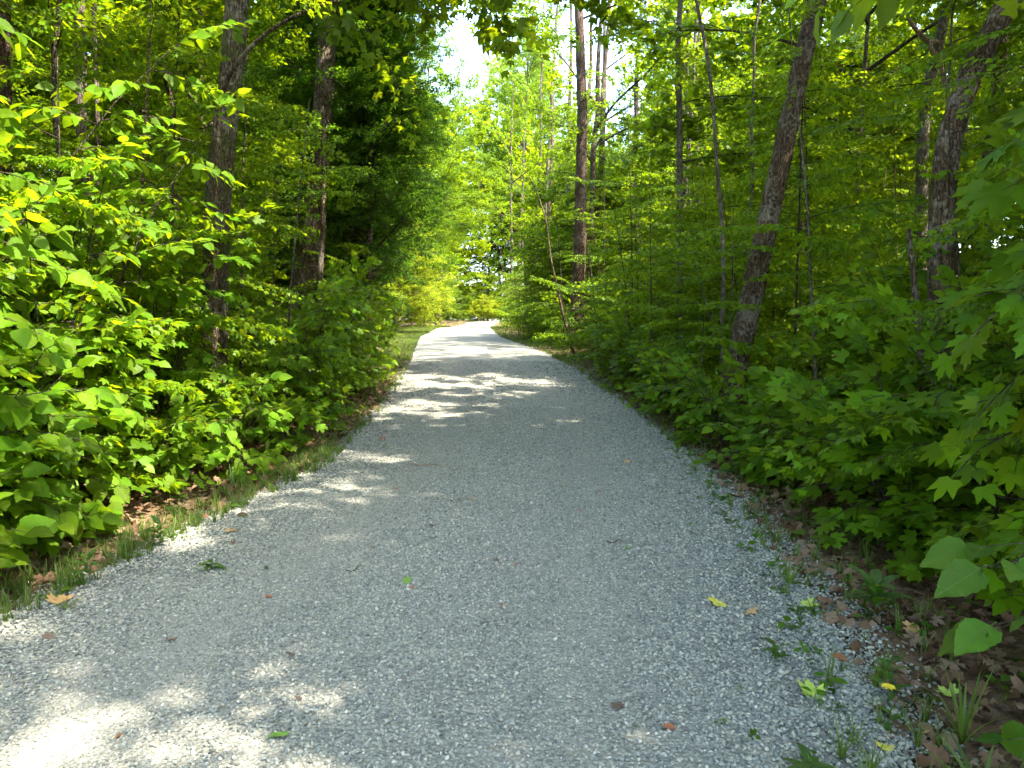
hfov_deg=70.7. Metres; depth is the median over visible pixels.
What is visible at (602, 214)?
sapling
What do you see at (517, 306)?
sapling
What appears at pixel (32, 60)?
maple tree
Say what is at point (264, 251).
sapling
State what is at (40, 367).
sapling
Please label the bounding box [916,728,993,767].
grass tuft
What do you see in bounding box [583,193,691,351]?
sapling
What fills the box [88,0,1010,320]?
sky
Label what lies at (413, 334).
verge grass
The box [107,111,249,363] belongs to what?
sapling
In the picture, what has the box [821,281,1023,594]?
shrub
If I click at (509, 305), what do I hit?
sapling
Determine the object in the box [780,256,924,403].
sapling
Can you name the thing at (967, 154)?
sapling
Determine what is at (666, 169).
maple tree
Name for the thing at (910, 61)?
maple tree
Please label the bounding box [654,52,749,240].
maple tree
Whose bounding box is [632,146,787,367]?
sapling
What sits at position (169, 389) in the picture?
sapling
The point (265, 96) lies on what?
maple tree
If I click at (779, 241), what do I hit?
sapling
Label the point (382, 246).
beech tree
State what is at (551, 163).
maple tree
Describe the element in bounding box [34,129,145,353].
sapling
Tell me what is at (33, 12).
sapling
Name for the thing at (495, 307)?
shrub
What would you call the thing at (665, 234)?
sapling
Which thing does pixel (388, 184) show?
beech tree
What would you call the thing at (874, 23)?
maple tree
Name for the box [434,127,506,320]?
maple tree
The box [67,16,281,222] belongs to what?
maple tree
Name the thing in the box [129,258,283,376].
sapling
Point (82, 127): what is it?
young tree
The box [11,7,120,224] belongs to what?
maple tree
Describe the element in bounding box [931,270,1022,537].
sapling
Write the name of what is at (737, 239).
sapling
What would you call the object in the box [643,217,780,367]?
sapling
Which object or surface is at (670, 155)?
sapling
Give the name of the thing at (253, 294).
sapling
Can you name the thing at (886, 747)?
fallen leaf
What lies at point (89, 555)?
weed
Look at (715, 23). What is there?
maple tree
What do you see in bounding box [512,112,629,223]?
maple tree
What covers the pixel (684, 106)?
maple tree
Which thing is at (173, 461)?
shrub
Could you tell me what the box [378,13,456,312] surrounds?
maple tree
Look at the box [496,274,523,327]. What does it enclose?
sapling
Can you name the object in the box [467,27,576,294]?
maple tree
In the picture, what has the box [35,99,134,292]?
sapling
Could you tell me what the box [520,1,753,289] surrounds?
maple tree
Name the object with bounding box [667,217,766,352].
sapling
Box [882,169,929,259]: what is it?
sapling
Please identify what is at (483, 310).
shrub
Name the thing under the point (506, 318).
sapling
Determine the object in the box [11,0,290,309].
maple tree
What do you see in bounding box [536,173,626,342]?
sapling
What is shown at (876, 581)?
weed
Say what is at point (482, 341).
gravel road
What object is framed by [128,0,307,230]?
maple tree
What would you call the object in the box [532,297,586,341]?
sapling
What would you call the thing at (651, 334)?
sapling
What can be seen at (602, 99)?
maple tree
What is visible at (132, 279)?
sapling
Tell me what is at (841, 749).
grass tuft
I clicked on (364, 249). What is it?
sapling
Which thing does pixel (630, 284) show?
sapling
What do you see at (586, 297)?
sapling
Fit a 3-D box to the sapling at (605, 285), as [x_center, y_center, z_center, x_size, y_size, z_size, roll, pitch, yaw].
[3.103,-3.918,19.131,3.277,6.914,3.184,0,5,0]
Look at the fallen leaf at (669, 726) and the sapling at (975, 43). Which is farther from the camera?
the sapling at (975, 43)
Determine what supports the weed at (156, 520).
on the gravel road
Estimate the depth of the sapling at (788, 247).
19.86 m
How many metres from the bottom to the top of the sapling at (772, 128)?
6.541 m
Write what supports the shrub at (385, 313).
on the forest floor
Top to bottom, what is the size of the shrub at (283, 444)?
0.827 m
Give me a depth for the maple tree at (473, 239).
93.22 m
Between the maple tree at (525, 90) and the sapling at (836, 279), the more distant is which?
the maple tree at (525, 90)
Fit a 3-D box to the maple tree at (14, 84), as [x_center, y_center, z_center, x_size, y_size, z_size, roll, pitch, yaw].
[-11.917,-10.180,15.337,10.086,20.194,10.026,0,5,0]
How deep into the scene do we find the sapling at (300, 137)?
16.54 m
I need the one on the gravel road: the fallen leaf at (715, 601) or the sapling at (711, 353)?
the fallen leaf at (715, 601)
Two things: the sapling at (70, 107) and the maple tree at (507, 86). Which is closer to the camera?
the sapling at (70, 107)
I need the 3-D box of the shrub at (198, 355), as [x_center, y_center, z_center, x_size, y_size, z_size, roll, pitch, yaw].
[-3.453,-0.434,7.857,2.463,2.826,2.358,0,5,0]
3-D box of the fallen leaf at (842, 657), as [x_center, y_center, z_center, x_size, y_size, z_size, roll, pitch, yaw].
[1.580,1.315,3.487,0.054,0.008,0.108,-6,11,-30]
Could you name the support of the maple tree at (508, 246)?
on the forest floor
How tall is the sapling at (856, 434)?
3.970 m
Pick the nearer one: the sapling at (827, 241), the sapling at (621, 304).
the sapling at (827, 241)
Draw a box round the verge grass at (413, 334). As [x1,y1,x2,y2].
[0,319,1013,767]
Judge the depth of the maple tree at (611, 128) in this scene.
31.52 m
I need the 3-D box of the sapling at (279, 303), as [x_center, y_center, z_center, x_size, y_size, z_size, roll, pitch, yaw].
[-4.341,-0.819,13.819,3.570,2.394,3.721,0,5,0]
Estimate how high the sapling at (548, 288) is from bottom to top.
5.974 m
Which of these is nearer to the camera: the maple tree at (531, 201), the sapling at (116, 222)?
the sapling at (116, 222)
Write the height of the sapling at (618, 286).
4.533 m
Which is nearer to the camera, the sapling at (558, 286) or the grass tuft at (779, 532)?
the grass tuft at (779, 532)
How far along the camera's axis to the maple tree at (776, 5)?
18.45 m
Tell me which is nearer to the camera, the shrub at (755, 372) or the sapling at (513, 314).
the shrub at (755, 372)
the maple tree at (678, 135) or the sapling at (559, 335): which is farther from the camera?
the sapling at (559, 335)
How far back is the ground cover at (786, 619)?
4.41 m
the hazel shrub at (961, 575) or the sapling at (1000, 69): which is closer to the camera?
the hazel shrub at (961, 575)
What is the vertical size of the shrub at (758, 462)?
1.533 m
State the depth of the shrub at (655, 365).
10.83 m
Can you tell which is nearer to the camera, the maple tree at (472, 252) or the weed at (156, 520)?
the weed at (156, 520)
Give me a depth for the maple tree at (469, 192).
63.72 m
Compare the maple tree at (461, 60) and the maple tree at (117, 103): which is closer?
the maple tree at (117, 103)
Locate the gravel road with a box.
[0,321,901,767]
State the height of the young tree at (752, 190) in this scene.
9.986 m
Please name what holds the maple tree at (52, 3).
on the forest floor
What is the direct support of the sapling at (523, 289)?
on the forest floor
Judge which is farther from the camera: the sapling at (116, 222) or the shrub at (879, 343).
the sapling at (116, 222)
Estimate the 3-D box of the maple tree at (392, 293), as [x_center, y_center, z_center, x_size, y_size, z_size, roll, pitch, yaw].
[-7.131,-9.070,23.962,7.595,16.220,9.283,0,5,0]
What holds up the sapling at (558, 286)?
on the forest floor
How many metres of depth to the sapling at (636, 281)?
23.80 m
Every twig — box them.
[408,462,442,465]
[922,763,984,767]
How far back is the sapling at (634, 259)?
29.40 m
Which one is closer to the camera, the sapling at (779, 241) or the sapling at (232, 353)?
the sapling at (232, 353)
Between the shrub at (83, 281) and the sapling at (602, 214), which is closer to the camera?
the shrub at (83, 281)
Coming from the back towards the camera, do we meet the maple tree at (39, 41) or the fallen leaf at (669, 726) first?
the maple tree at (39, 41)
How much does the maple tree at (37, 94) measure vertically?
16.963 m
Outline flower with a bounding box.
[877,683,902,723]
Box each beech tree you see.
[190,0,464,305]
[197,106,398,396]
[203,0,459,371]
[232,0,460,345]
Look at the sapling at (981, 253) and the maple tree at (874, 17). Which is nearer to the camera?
the sapling at (981, 253)
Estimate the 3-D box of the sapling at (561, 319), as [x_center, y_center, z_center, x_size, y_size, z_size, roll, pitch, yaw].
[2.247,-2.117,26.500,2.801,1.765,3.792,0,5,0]
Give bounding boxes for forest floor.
[0,319,1023,767]
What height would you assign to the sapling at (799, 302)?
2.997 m
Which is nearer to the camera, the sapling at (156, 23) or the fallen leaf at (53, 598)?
the fallen leaf at (53, 598)
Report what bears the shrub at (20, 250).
on the forest floor
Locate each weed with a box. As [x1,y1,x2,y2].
[71,548,103,582]
[140,516,171,545]
[192,559,225,570]
[761,637,791,661]
[780,742,835,767]
[844,564,921,611]
[866,651,912,704]
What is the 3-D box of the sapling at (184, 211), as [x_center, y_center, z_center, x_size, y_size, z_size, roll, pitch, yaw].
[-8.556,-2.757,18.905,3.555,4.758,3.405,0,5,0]
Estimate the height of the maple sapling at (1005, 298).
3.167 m
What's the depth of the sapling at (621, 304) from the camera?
15.29 m
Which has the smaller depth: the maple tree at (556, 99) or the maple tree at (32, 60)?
the maple tree at (32, 60)
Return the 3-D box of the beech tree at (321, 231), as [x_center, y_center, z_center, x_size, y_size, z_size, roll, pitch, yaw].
[-4.053,-2.305,13.170,3.838,5.415,4.369,0,5,0]
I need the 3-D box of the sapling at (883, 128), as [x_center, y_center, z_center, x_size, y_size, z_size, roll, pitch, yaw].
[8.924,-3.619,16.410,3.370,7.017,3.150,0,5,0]
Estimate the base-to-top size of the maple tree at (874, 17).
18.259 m
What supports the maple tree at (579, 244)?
on the forest floor
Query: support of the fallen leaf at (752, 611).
on the gravel road
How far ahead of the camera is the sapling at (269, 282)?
18.02 m
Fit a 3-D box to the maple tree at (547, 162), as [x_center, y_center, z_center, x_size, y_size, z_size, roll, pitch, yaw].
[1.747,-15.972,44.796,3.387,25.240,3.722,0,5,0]
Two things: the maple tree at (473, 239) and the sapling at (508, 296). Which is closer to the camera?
the sapling at (508, 296)
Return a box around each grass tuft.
[49,596,84,608]
[225,456,248,486]
[755,521,790,542]
[763,558,820,583]
[815,714,874,759]
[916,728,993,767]
[924,656,1005,743]
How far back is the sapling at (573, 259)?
23.04 m
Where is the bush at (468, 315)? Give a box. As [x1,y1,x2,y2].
[438,292,479,319]
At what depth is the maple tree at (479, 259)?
96.87 m
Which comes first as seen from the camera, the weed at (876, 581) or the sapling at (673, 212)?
the weed at (876, 581)
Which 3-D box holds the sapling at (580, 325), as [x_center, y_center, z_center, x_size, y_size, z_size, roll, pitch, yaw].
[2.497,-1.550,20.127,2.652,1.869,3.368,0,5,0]
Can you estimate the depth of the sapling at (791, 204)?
21.96 m
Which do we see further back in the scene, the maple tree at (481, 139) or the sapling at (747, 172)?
the maple tree at (481, 139)
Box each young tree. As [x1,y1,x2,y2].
[0,1,23,175]
[11,0,223,348]
[13,0,182,266]
[91,3,192,265]
[123,0,351,450]
[509,176,607,354]
[660,0,806,376]
[683,0,820,316]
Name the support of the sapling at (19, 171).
on the forest floor
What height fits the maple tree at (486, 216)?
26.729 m
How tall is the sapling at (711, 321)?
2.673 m
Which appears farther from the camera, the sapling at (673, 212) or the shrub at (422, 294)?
the shrub at (422, 294)
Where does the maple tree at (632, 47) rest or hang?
on the forest floor
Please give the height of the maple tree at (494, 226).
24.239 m
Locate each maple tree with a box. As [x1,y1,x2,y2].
[9,0,253,91]
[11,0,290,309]
[11,1,204,294]
[11,5,49,162]
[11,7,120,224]
[11,10,198,237]
[11,42,58,87]
[12,1,255,212]
[12,79,50,99]
[15,0,215,61]
[15,16,90,172]
[38,0,301,311]
[43,1,183,209]
[46,20,218,176]
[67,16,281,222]
[88,0,315,260]
[99,12,255,195]
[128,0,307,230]
[136,4,299,215]
[139,0,638,463]
[184,145,409,298]
[188,0,306,183]
[209,2,421,238]
[283,0,569,390]
[361,146,451,257]
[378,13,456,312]
[385,4,488,323]
[395,26,505,323]
[399,147,482,322]
[406,221,469,321]
[415,193,480,313]
[431,144,487,286]
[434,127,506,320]
[441,41,501,298]
[443,129,491,309]
[446,150,490,289]
[452,0,594,312]
[457,82,588,326]
[458,0,716,309]
[458,37,533,320]
[462,143,545,289]
[463,11,569,324]
[464,126,519,296]
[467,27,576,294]
[469,138,520,316]
[476,138,555,296]
[479,57,573,264]
[487,144,563,294]
[500,124,574,287]
[506,3,572,320]
[511,20,695,321]
[512,0,725,343]
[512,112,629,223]
[514,4,621,319]
[517,4,556,304]
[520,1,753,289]
[538,13,616,304]
[544,0,733,349]
[551,12,707,281]
[555,0,787,275]
[564,0,1021,362]
[587,0,821,342]
[587,131,638,235]
[599,4,827,227]
[607,0,795,289]
[616,0,908,336]
[617,0,771,349]
[627,3,743,283]
[647,0,968,316]
[653,0,935,332]
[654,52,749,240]
[689,13,907,322]
[692,0,846,238]
[698,0,1008,279]
[700,5,913,234]
[708,0,858,434]
[717,38,854,305]
[719,1,947,234]
[726,0,1023,252]
[803,1,1013,234]
[809,0,1023,374]
[819,0,1023,252]
[824,5,898,242]
[826,0,965,280]
[826,18,1011,198]
[830,2,1023,258]
[834,1,1023,264]
[874,0,1020,502]
[939,0,1021,268]
[959,167,1023,291]
[966,6,1023,45]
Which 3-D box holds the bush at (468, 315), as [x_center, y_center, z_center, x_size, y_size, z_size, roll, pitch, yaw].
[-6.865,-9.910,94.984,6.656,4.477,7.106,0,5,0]
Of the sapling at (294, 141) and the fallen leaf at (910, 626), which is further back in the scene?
the sapling at (294, 141)
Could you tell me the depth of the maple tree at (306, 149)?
29.18 m
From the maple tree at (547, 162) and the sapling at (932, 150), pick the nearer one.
the sapling at (932, 150)
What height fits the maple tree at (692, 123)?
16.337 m
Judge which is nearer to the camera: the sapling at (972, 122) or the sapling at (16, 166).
the sapling at (16, 166)
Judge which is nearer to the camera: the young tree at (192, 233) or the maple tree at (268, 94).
the young tree at (192, 233)
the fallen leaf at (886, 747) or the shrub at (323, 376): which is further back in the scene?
the shrub at (323, 376)
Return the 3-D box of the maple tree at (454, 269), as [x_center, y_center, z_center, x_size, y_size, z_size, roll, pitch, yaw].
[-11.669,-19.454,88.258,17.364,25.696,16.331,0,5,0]
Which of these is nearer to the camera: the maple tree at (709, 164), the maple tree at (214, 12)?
the maple tree at (214, 12)
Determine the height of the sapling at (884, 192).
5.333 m
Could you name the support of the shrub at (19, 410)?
on the forest floor
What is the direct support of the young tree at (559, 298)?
on the forest floor
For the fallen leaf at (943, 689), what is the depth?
3.23 m
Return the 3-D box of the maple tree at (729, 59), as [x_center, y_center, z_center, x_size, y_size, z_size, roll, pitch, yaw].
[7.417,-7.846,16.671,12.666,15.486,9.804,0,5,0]
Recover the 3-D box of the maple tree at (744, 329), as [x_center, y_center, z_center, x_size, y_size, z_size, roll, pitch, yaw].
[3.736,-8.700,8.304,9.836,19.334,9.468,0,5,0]
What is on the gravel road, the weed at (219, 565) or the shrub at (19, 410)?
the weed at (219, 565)
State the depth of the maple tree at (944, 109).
33.39 m
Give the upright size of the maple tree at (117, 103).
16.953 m
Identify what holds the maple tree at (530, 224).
on the forest floor
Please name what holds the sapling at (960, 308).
on the forest floor
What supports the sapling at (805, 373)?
on the forest floor
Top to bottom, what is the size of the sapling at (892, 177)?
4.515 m
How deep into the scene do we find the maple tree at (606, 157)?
36.72 m
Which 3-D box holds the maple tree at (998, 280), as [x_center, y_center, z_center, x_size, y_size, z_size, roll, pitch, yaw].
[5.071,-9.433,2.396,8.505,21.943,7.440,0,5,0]
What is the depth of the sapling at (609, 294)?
21.23 m
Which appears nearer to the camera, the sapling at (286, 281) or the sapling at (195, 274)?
the sapling at (195, 274)
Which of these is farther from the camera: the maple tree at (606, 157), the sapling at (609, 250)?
the maple tree at (606, 157)
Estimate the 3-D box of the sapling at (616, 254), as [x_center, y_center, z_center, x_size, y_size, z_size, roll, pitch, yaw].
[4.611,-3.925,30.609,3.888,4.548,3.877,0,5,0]
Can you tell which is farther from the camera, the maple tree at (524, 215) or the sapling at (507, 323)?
the maple tree at (524, 215)
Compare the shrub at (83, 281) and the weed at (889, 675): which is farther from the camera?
the shrub at (83, 281)
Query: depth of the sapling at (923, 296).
7.13 m
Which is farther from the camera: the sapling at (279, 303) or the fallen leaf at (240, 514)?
the sapling at (279, 303)
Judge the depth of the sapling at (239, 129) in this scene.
16.38 m
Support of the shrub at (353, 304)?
on the forest floor
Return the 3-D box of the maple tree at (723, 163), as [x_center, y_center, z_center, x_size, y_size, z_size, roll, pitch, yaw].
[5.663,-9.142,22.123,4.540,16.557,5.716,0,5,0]
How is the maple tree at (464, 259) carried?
on the forest floor
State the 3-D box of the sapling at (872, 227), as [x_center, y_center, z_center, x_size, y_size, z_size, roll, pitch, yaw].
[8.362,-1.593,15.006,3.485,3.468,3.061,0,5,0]
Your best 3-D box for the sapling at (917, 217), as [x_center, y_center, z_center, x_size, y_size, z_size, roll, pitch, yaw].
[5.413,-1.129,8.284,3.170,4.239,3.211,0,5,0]
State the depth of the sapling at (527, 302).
31.96 m
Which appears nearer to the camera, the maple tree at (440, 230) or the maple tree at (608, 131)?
the maple tree at (440, 230)
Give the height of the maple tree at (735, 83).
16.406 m
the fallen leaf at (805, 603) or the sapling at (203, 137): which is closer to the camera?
the fallen leaf at (805, 603)
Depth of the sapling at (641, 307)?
12.65 m
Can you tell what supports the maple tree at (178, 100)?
on the forest floor
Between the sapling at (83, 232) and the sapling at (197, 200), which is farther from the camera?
the sapling at (197, 200)
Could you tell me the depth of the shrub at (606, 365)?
16.32 m
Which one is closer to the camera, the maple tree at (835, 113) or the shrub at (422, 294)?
the maple tree at (835, 113)
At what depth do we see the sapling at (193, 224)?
11.64 m
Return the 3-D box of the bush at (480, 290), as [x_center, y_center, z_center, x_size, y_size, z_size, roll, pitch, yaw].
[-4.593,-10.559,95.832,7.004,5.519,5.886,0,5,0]
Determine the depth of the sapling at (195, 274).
9.45 m
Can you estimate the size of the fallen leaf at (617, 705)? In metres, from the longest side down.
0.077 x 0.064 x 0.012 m
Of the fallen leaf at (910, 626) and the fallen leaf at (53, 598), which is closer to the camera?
the fallen leaf at (910, 626)
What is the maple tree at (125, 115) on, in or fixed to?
on the forest floor
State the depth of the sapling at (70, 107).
9.93 m
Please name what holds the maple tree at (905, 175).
on the forest floor
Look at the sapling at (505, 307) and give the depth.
47.88 m
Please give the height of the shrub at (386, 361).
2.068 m
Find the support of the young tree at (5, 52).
on the forest floor
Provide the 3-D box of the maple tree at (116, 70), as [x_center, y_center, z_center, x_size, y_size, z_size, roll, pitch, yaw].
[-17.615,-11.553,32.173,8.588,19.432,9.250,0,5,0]
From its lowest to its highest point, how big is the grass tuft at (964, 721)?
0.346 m
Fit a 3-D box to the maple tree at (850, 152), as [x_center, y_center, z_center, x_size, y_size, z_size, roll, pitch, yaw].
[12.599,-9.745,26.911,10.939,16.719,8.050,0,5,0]
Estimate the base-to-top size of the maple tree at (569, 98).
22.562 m
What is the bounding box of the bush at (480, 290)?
[459,283,493,320]
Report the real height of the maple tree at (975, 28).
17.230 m
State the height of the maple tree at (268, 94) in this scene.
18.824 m
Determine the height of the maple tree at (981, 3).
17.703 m
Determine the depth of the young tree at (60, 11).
6.98 m
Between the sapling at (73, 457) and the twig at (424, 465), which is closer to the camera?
the sapling at (73, 457)
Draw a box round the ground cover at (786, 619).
[40,327,1005,723]
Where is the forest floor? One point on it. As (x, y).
(902, 585)
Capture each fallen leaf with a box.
[41,632,55,640]
[45,592,73,605]
[237,512,246,516]
[269,731,289,737]
[402,577,410,584]
[610,701,624,709]
[662,723,674,728]
[707,596,727,607]
[744,607,757,614]
[797,678,826,699]
[800,597,818,606]
[832,652,848,661]
[875,740,894,751]
[902,620,923,631]
[934,682,958,696]
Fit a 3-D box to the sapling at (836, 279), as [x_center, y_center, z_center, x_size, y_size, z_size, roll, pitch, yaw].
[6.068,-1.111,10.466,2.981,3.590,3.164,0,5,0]
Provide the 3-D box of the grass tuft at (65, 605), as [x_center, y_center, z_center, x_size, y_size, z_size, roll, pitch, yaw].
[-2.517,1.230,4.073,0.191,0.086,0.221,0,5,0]
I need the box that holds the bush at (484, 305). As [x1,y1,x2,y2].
[468,289,498,320]
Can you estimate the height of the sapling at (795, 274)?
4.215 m
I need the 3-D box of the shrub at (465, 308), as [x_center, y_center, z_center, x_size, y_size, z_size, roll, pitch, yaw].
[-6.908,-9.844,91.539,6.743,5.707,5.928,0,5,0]
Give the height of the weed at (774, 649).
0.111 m
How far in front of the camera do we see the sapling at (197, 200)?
22.41 m
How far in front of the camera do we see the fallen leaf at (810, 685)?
3.15 m
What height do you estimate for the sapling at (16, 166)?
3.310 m
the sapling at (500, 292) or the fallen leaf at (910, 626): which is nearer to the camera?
the fallen leaf at (910, 626)
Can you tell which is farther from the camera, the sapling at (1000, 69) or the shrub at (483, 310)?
the shrub at (483, 310)
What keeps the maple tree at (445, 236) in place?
on the forest floor
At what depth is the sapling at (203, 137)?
14.61 m
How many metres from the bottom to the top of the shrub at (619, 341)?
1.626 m
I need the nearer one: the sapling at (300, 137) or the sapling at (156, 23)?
the sapling at (156, 23)
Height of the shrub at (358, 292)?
2.839 m
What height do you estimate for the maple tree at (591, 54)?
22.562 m
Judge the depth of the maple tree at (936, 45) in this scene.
12.61 m
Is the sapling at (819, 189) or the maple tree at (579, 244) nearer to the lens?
the sapling at (819, 189)
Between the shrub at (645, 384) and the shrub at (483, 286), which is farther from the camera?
the shrub at (483, 286)
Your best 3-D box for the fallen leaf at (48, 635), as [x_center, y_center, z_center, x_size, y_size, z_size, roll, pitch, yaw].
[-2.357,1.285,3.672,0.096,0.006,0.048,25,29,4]
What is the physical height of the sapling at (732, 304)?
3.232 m
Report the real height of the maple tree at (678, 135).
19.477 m
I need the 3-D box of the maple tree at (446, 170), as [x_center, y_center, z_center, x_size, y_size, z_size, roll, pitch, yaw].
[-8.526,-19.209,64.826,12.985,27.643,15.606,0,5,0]
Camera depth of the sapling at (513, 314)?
45.72 m
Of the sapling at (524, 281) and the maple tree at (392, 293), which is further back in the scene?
the sapling at (524, 281)
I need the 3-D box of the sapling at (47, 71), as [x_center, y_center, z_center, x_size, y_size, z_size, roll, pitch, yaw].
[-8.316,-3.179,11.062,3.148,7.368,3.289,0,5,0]
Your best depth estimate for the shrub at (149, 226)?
6.43 m
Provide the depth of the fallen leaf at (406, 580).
4.40 m
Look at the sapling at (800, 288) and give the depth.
11.89 m
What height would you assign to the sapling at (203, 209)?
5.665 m
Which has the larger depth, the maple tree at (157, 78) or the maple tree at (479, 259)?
the maple tree at (479, 259)
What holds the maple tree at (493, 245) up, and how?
on the forest floor
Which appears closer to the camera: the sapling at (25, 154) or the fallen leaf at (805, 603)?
the fallen leaf at (805, 603)
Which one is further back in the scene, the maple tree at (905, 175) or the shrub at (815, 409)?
the maple tree at (905, 175)
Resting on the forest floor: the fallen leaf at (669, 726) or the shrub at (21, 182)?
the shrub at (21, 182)
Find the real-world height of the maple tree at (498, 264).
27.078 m
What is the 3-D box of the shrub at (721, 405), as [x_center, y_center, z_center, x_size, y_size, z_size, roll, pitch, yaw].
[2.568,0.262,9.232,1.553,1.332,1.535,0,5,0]
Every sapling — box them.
[0,0,60,272]
[0,0,176,380]
[0,48,220,526]
[0,95,66,386]
[0,143,190,492]
[0,157,137,452]
[7,131,167,434]
[8,0,304,467]
[11,0,90,320]
[13,141,82,239]
[13,151,44,162]
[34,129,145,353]
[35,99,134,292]
[43,231,266,414]
[53,162,180,377]
[58,226,194,455]
[73,219,243,403]
[79,0,307,444]
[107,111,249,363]
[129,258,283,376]
[131,193,233,288]
[145,0,348,418]
[153,99,348,439]
[153,117,291,374]
[177,57,299,347]
[181,151,251,252]
[185,177,253,302]
[191,114,351,376]
[228,258,323,376]
[228,278,383,397]
[229,83,372,348]
[229,258,283,342]
[243,229,385,383]
[489,251,525,329]
[490,274,518,326]
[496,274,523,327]
[496,285,536,321]
[497,243,546,335]
[497,274,530,333]
[498,253,531,330]
[498,267,526,319]
[499,286,550,335]
[503,223,552,338]
[504,259,565,336]
[509,226,565,340]
[519,292,565,337]
[521,300,561,345]
[532,195,616,348]
[532,275,619,353]
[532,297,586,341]
[534,261,595,334]
[535,303,599,342]
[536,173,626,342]
[537,216,603,329]
[540,196,649,333]
[550,182,646,332]
[554,294,646,357]
[558,169,647,332]
[562,199,648,355]
[566,101,692,360]
[572,176,695,341]
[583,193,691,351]
[586,189,696,356]
[586,212,703,346]
[588,255,673,326]
[592,241,643,308]
[595,296,692,390]
[597,207,652,265]
[614,257,772,408]
[617,155,740,372]
[625,240,669,301]
[628,64,771,345]
[628,188,731,346]
[630,230,735,346]
[631,169,783,381]
[631,177,720,302]
[631,258,824,412]
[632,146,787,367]
[635,258,716,348]
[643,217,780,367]
[651,314,811,424]
[654,205,847,434]
[656,177,827,404]
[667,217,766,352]
[688,0,928,439]
[694,3,924,421]
[696,129,796,331]
[709,121,853,370]
[714,198,790,313]
[725,238,806,344]
[728,39,904,384]
[728,190,836,368]
[733,140,844,313]
[740,52,1023,509]
[741,87,878,371]
[757,0,967,59]
[764,250,843,357]
[767,216,839,314]
[767,226,907,400]
[768,0,1023,450]
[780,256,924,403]
[798,169,914,376]
[801,99,966,370]
[824,185,999,363]
[830,68,965,336]
[838,113,1023,391]
[845,56,1023,606]
[846,226,988,380]
[851,0,1023,560]
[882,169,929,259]
[884,43,1020,345]
[885,26,1023,398]
[906,15,1023,378]
[918,0,1023,659]
[924,157,1023,568]
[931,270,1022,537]
[953,1,1023,481]
[959,17,1023,347]
[982,227,1023,436]
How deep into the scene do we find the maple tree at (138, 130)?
23.70 m
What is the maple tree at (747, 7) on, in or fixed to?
on the forest floor
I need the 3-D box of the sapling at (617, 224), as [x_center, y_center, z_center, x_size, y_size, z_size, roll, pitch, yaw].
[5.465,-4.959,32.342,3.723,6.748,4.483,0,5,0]
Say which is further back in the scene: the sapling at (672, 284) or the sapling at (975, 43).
the sapling at (672, 284)
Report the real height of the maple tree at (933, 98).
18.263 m
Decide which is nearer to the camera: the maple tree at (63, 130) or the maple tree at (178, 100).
the maple tree at (63, 130)
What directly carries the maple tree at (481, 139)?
on the forest floor
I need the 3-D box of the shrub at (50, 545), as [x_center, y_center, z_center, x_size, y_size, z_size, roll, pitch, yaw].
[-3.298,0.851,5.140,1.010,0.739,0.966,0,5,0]
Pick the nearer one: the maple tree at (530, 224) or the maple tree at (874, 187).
the maple tree at (874, 187)
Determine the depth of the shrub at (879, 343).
7.36 m
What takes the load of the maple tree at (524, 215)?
on the forest floor
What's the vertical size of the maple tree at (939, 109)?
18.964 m
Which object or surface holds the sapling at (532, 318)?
on the forest floor
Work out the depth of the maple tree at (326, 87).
15.05 m
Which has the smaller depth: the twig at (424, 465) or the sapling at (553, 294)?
the twig at (424, 465)
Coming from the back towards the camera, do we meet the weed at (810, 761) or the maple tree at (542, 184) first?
the maple tree at (542, 184)
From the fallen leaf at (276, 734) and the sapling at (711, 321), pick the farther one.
the sapling at (711, 321)
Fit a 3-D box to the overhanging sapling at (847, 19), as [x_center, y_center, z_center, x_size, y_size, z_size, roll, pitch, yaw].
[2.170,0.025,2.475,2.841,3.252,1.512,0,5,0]
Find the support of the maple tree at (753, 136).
on the forest floor
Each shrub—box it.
[0,18,262,379]
[0,88,262,483]
[0,118,98,515]
[0,188,175,517]
[0,307,131,534]
[0,455,125,560]
[0,456,55,575]
[78,199,283,481]
[79,394,226,505]
[175,369,293,485]
[228,275,356,443]
[238,396,328,461]
[253,260,386,424]
[286,250,381,409]
[322,294,400,392]
[350,300,404,379]
[373,185,461,330]
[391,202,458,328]
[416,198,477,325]
[442,285,477,319]
[461,275,504,320]
[466,292,499,321]
[487,298,506,320]
[580,304,660,379]
[599,315,670,392]
[624,331,712,413]
[630,347,720,432]
[656,353,777,447]
[693,344,835,488]
[728,317,928,492]
[765,320,1023,554]
[802,207,1022,449]
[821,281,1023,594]
[891,241,1023,503]
[920,536,1023,766]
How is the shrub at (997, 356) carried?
on the forest floor
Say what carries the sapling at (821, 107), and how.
on the forest floor
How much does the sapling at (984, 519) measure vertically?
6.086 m
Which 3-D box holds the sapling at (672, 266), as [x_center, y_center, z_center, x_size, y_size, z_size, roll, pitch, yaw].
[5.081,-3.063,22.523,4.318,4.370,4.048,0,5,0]
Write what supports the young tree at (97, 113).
on the forest floor
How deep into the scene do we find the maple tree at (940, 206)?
6.28 m
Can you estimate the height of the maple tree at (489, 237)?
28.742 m
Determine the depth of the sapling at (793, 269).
16.68 m
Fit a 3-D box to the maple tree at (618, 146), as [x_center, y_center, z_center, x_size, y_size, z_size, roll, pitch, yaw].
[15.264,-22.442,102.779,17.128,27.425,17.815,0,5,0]
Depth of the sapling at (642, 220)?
24.31 m
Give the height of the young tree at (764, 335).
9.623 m

